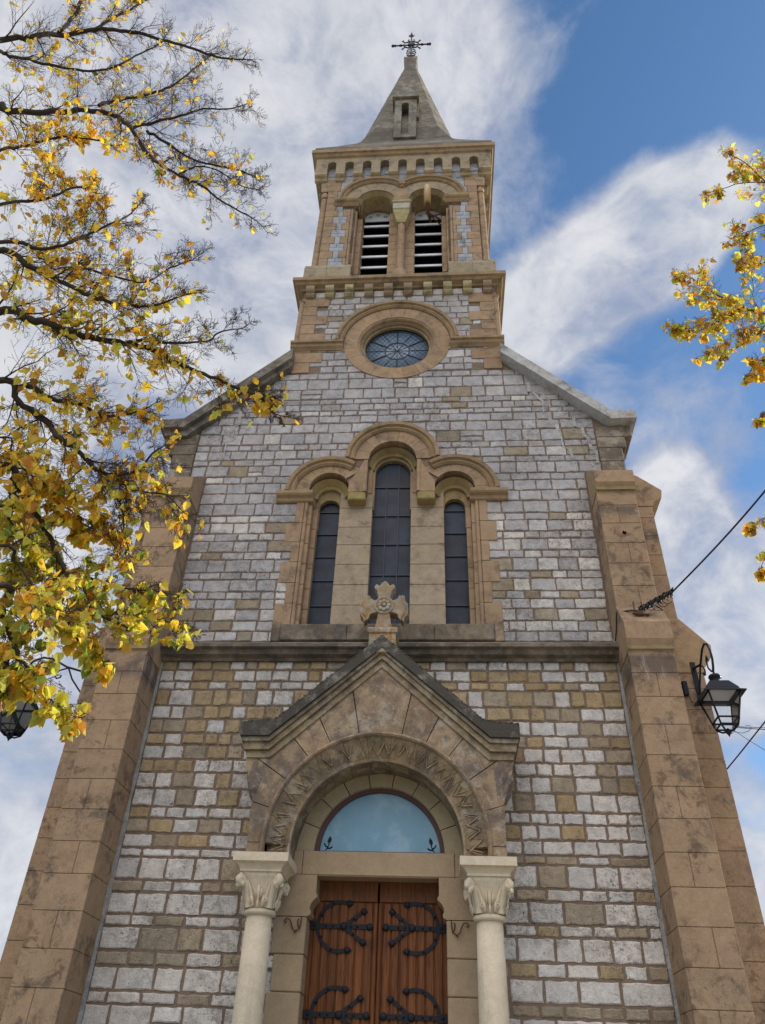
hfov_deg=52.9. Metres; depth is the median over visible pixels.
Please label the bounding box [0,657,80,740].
wall lantern
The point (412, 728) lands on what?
church
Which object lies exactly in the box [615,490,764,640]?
overhead cable
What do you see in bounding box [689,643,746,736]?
wall lantern
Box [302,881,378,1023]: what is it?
door leaf
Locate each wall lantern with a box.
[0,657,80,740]
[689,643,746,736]
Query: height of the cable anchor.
0.248 m
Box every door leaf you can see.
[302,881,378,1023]
[375,882,447,1023]
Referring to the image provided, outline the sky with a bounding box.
[0,0,764,959]
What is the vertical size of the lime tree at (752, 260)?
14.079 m
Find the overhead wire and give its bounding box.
[727,721,764,769]
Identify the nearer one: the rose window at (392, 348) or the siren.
the rose window at (392, 348)
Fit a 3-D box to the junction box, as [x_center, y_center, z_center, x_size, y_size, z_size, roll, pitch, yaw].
[4.415,2.572,10.875,0.309,0.395,0.074,-5,-39,10]
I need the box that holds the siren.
[424,184,442,225]
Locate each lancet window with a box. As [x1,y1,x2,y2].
[308,503,339,623]
[368,464,410,623]
[444,502,469,623]
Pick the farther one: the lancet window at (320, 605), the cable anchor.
the lancet window at (320, 605)
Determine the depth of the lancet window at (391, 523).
13.14 m
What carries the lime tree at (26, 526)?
on the ground
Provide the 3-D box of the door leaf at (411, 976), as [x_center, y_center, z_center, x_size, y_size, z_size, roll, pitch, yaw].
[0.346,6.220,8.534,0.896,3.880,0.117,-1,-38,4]
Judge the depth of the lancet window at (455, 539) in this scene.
12.65 m
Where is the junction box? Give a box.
[681,681,694,702]
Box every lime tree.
[0,0,301,741]
[661,142,764,583]
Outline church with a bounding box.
[0,32,764,1023]
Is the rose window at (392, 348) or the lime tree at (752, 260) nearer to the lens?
the lime tree at (752, 260)
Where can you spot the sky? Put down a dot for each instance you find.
(606, 121)
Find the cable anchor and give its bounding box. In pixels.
[632,601,648,615]
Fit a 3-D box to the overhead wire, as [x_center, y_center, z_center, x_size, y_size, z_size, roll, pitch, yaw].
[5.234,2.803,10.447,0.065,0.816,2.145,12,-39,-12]
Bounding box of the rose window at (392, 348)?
[365,330,428,367]

